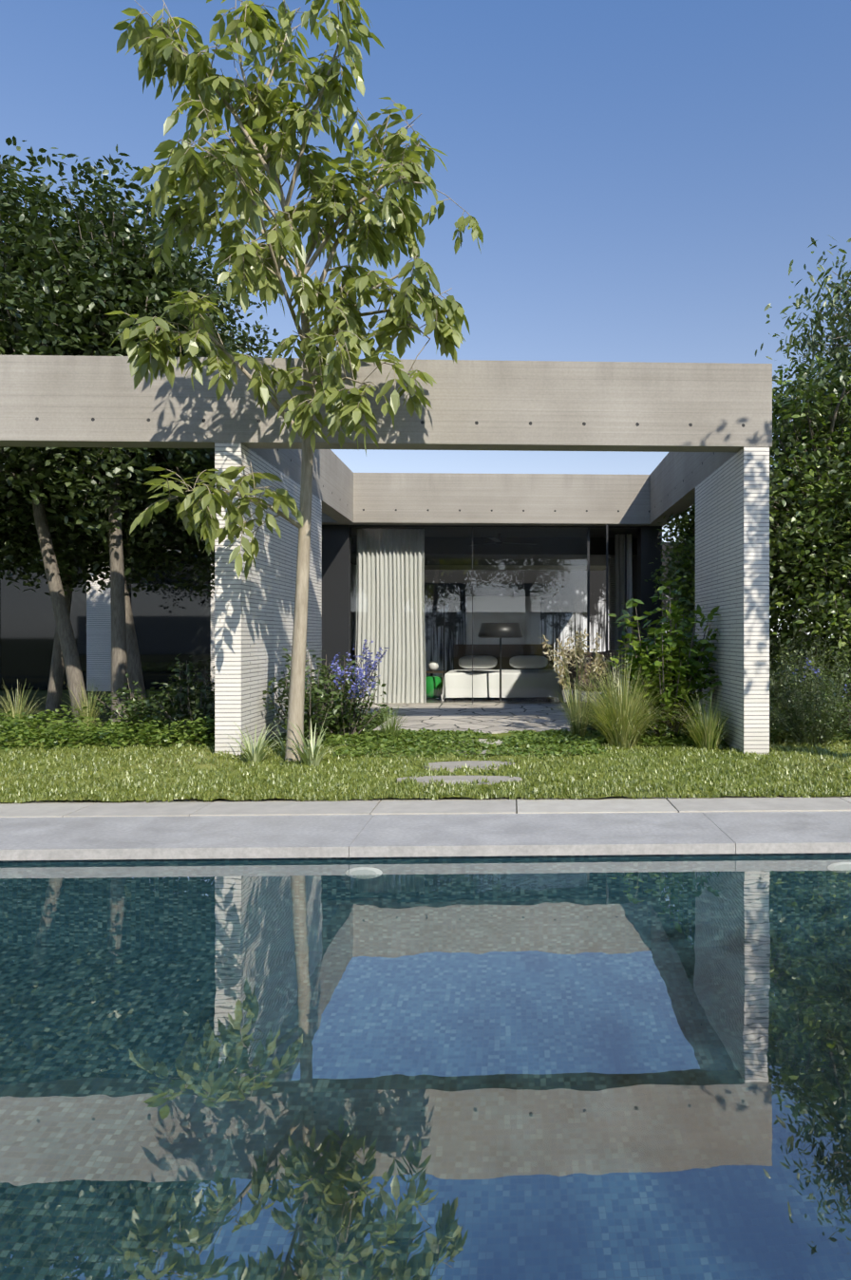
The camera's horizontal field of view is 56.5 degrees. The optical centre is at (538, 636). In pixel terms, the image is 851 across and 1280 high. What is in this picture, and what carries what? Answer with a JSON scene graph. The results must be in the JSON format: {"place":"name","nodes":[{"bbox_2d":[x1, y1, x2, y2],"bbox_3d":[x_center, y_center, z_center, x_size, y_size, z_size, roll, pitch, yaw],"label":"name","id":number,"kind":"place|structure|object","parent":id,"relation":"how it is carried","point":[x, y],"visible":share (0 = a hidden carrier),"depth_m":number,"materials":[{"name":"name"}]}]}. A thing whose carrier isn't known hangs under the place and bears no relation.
{"place":"outdoors","nodes":[
{"label":"outdoors","id":0,"kind":"place"},
{"bbox_2d":[86,558,357,691],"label":"wing brick walls","id":1,"kind":"structure","parent":0,"point":[98,637],"depth_m":17.21,"materials":[{"name":"white brick"}]},
{"bbox_2d":[0,553,210,689],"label":"wing glazing","id":2,"kind":"structure","parent":1,"relation":"in","point":[170,623],"depth_m":17.46,"materials":[{"name":"glass"}]},
{"bbox_2d":[0,730,850,803],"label":"lawn","id":3,"kind":"structure","parent":0,"point":[354,775],"depth_m":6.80,"materials":[{"name":"green plant"}]},
{"bbox_2d":[217,711,352,766],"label":"variegated strap plants","id":4,"kind":"object","parent":3,"relation":"on","point":[254,755],"visible":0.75,"depth_m":7.05,"materials":[{"name":"green plant"}]},
{"bbox_2d":[396,738,522,786],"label":"stepping stone path","id":5,"kind":"structure","parent":3,"relation":"on","point":[460,764],"depth_m":6.34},
{"bbox_2d":[367,628,739,750],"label":"ornamental grass plants","id":6,"kind":"object","parent":3,"relation":"on","point":[622,724],"visible":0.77,"depth_m":8.14,"materials":[{"name":"plant"}]},
{"bbox_2d":[769,580,850,747],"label":"bed plants","id":7,"kind":"object","parent":3,"relation":"on","point":[793,696],"visible":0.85,"depth_m":8.30,"materials":[{"name":"green plant"}]},
{"bbox_2d":[0,638,850,813],"bbox_3d":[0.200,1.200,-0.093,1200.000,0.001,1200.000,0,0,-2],"label":"ground","id":8,"kind":"structure","parent":0,"point":[40,694],"depth_m":14.94,"materials":[{"name":"green plant"}]},
{"bbox_2d":[0,256,25,559],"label":"oak tree","id":9,"kind":"object","parent":8,"relation":"on","point":[1,500],"depth_m":10.99,"materials":[{"name":"green plant"}]},
{"bbox_2d":[0,677,207,732],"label":"bed grasses","id":10,"kind":"object","parent":8,"relation":"on","point":[92,713],"visible":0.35,"depth_m":9.77,"materials":[{"name":"green plant"}]},
{"bbox_2d":[0,135,214,730],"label":"oak tree","id":11,"kind":"object","parent":8,"relation":"on","point":[40,521],"visible":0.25,"depth_m":9.52,"materials":[{"name":"green plant"}]},
{"bbox_2d":[0,144,235,727],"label":"oak tree","id":12,"kind":"object","parent":8,"relation":"on","point":[130,269],"visible":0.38,"depth_m":9.52,"materials":[{"name":"green plant"}]},
{"bbox_2d":[0,167,283,723],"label":"oak tree","id":13,"kind":"object","parent":8,"relation":"on","point":[134,668],"visible":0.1,"depth_m":10.62,"materials":[{"name":"green plant"}]},
{"bbox_2d":[93,654,214,740],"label":"bed shrubs","id":14,"kind":"object","parent":8,"relation":"on","point":[184,705],"visible":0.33,"depth_m":8.69,"materials":[{"name":"green plant"}]},
{"bbox_2d":[0,449,322,715],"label":"oak tree","id":15,"kind":"object","parent":8,"relation":"on","point":[13,541],"visible":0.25,"depth_m":11.33,"materials":[{"name":"green plant"}]},
{"bbox_2d":[214,442,321,755],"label":"brick wall","id":16,"kind":"structure","parent":8,"relation":"on","point":[254,618],"depth_m":7.96,"materials":[{"name":"white brick"}]},
{"bbox_2d":[104,0,483,761],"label":"tree","id":17,"kind":"object","parent":8,"relation":"on","point":[262,152],"visible":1,"depth_m":6.71,"materials":[{"name":"green plant"}]},
{"bbox_2d":[262,639,392,745],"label":"salvia shrubs","id":18,"kind":"object","parent":8,"relation":"on","point":[322,691],"visible":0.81,"depth_m":8.26,"materials":[{"name":"green plant"}]},
{"bbox_2d":[0,810,850,860],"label":"pool coping","id":19,"kind":"object","parent":8,"relation":"on","point":[242,837],"visible":0.94,"depth_m":4.64,"materials":[{"name":"grey concrete"}]},
{"bbox_2d":[0,793,850,817],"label":"pool deck","id":20,"kind":"structure","parent":8,"relation":"on","point":[178,807],"depth_m":5.38,"materials":[{"name":"grey concrete"}]},
{"bbox_2d":[0,703,850,759],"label":"ground cover plants","id":21,"kind":"object","parent":8,"relation":"on","point":[18,726],"visible":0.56,"depth_m":8.24,"materials":[{"name":"green plant"}]},
{"bbox_2d":[0,852,850,862],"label":"pool shell","id":22,"kind":"object","parent":8,"relation":"in","point":[348,857],"depth_m":4.43},
{"bbox_2d":[0,854,850,1279],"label":"pool water","id":23,"kind":"structure","parent":22,"relation":"in","point":[611,1067],"depth_m":2.27,"materials":[{"name":"blue liquid"}]},
{"bbox_2d":[356,701,619,734],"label":"stone patio","id":24,"kind":"structure","parent":8,"relation":"on","point":[492,718],"depth_m":11.05,"materials":[{"name":"grey stone"}]},
{"bbox_2d":[564,649,619,708],"bbox_3d":[0.818,0.679,12.148,0.850,0.946,0.841,0,0,-2],"label":"rattan lounge chair","id":25,"kind":"object","parent":24,"relation":"on","point":[572,676],"visible":0.35,"depth_m":12.41,"materials":[{"name":"brown wicker"}]},
{"bbox_2d":[350,525,688,702],"bbox_3d":[-0.896,-0.800,18.051,13.000,4.040,10.060,0,0,-2],"label":"house interior","id":26,"kind":"object","parent":8,"relation":"on","point":[597,583],"visible":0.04,"depth_m":23.01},
{"bbox_2d":[0,355,771,524],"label":"pergola beams","id":27,"kind":"structure","parent":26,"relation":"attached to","point":[699,423],"depth_m":7.54,"materials":[{"name":"concrete"}]},
{"bbox_2d":[355,528,426,703],"bbox_3d":[-2.518,-0.340,13.265,1.213,2.980,0.135,0,0,-2],"label":"curtain","id":28,"kind":"object","parent":26,"relation":"hanging from","point":[407,593],"depth_m":13.27,"materials":[{"name":"fabric"}]},
{"bbox_2d":[425,676,442,698],"bbox_3d":[-2.008,0.955,14.742,0.390,0.420,0.390,0,0,-2],"label":"green stool","id":29,"kind":"object","parent":26,"relation":"in","point":[435,694],"depth_m":14.59,"materials":[{"name":"green plastic"}]},
{"bbox_2d":[425,660,447,681],"bbox_3d":[-2.169,0.823,15.688,0.600,0.685,0.500,0,0,-2],"label":"bedside table with globe lamp","id":30,"kind":"object","parent":26,"relation":"in","point":[434,663],"depth_m":15.61,"materials":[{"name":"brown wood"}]},
{"bbox_2d":[321,524,661,703],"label":"house steel frames","id":31,"kind":"structure","parent":26,"relation":"attached to","point":[336,590],"depth_m":12.95,"materials":[{"name":"black metal"}]},
{"bbox_2d":[350,527,625,704],"bbox_3d":[-0.813,-0.355,13.101,4.681,3.010,0.795,0,0,-2],"label":"window glass","id":32,"kind":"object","parent":31,"relation":"in","point":[609,584],"depth_m":13.09,"materials":[{"name":"clear glass"}]},
{"bbox_2d":[321,472,664,570],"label":"house roof slab","id":33,"kind":"structure","parent":26,"relation":"attached to","point":[451,498],"depth_m":12.78,"materials":[{"name":"beige concrete"}]},
{"bbox_2d":[477,622,523,702],"bbox_3d":[-0.675,0.463,13.736,0.800,1.405,0.800,0,0,-2],"label":"lamp","id":34,"kind":"object","parent":26,"relation":"in","point":[504,630],"depth_m":13.45,"materials":[{"name":"black metal"}]},
{"bbox_2d":[443,588,560,700],"bbox_3d":[-0.706,0.148,15.296,2.124,2.035,2.204,0,0,-2],"label":"four-poster bed frame","id":35,"kind":"object","parent":26,"relation":"in","point":[485,617],"depth_m":16.36,"materials":[{"name":"black metal"}]},
{"bbox_2d":[467,533,537,545],"bbox_3d":[-0.661,-1.758,13.984,1.297,0.197,1.237,0,0,-2],"label":"ceiling fan","id":36,"kind":"object","parent":26,"relation":"in","point":[497,541],"depth_m":14.10,"materials":[{"name":"black metal"}]},
{"bbox_2d":[452,643,552,699],"bbox_3d":[-0.707,0.663,15.346,2.080,1.005,2.140,0,0,-2],"label":"headboard","id":37,"kind":"object","parent":26,"relation":"in","point":[512,649],"depth_m":16.34,"materials":[{"name":"fabric"}]},
{"bbox_2d":[440,669,563,700],"bbox_3d":[-0.690,1.077,14.809,2.240,0.865,1.311,0,0,-2],"label":"bed","id":38,"kind":"object","parent":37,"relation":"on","point":[479,689],"depth_m":14.19,"materials":[{"name":"white fabric"}]},
{"bbox_2d":[458,655,547,668],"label":"bed pillows","id":39,"kind":"object","parent":37,"relation":"on","point":[532,661],"depth_m":15.86,"materials":[{"name":"grey fabric"}]},
{"bbox_2d":[608,557,615,690],"bbox_3d":[1.520,-0.335,15.309,0.250,3.030,0.300,0,0,-2],"label":"curtain","id":40,"kind":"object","parent":26,"relation":"in","point":[611,596],"depth_m":15.16,"materials":[{"name":"grey fabric"}]},
{"bbox_2d":[614,533,632,691],"bbox_3d":[1.508,-0.340,13.929,0.354,2.980,0.126,0,0,-2],"label":"curtain","id":41,"kind":"object","parent":26,"relation":"hanging from","point":[629,575],"visible":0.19,"depth_m":13.93,"materials":[{"name":"fabric"}]},
{"bbox_2d":[607,577,721,738],"bbox_3d":[1.380,0.274,9.422,1.330,1.828,2.934,0,0,-2],"label":"citrus shrub","id":42,"kind":"object","parent":8,"relation":"on","point":[671,651],"visible":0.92,"depth_m":8.49,"materials":[{"name":"green plant"}]},
{"bbox_2d":[644,503,695,646],"bbox_3d":[2.545,-0.729,12.074,1.747,3.922,2.373,0,0,20],"label":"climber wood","id":43,"kind":"object","parent":8,"relation":"on","point":[672,554],"visible":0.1,"depth_m":11.87,"materials":[{"name":"green plant"}]},
{"bbox_2d":[655,504,785,691],"bbox_3d":[2.582,-0.443,11.325,1.796,3.411,3.100,0,0,-2],"label":"shrub","id":44,"kind":"object","parent":8,"relation":"on","point":[691,592],"visible":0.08,"depth_m":11.33,"materials":[{"name":"green plant"}]},
{"bbox_2d":[695,446,769,754],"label":"brick wall","id":45,"kind":"structure","parent":8,"relation":"on","point":[732,536],"depth_m":7.81,"materials":[{"name":"white brick"}]},
{"bbox_2d":[694,351,850,725],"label":"tree wood","id":46,"kind":"object","parent":8,"relation":"on","point":[810,562],"visible":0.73,"depth_m":9.40,"materials":[{"name":"green plant"}]},
{"bbox_2d":[754,234,850,440],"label":"tree","id":47,"kind":"object","parent":8,"relation":"on","point":[842,321],"visible":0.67,"depth_m":9.49,"materials":[{"name":"green plant"}]},
{"bbox_2d":[765,292,850,523],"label":"tree","id":48,"kind":"object","parent":8,"relation":"on","point":[804,348],"visible":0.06,"depth_m":12.60,"materials":[{"name":"green plant"}]},
{"bbox_2d":[0,0,850,638],"label":"sky","id":49,"kind":"structure","parent":0,"point":[640,180],"materials":[{"name":"blue"}]}
]}

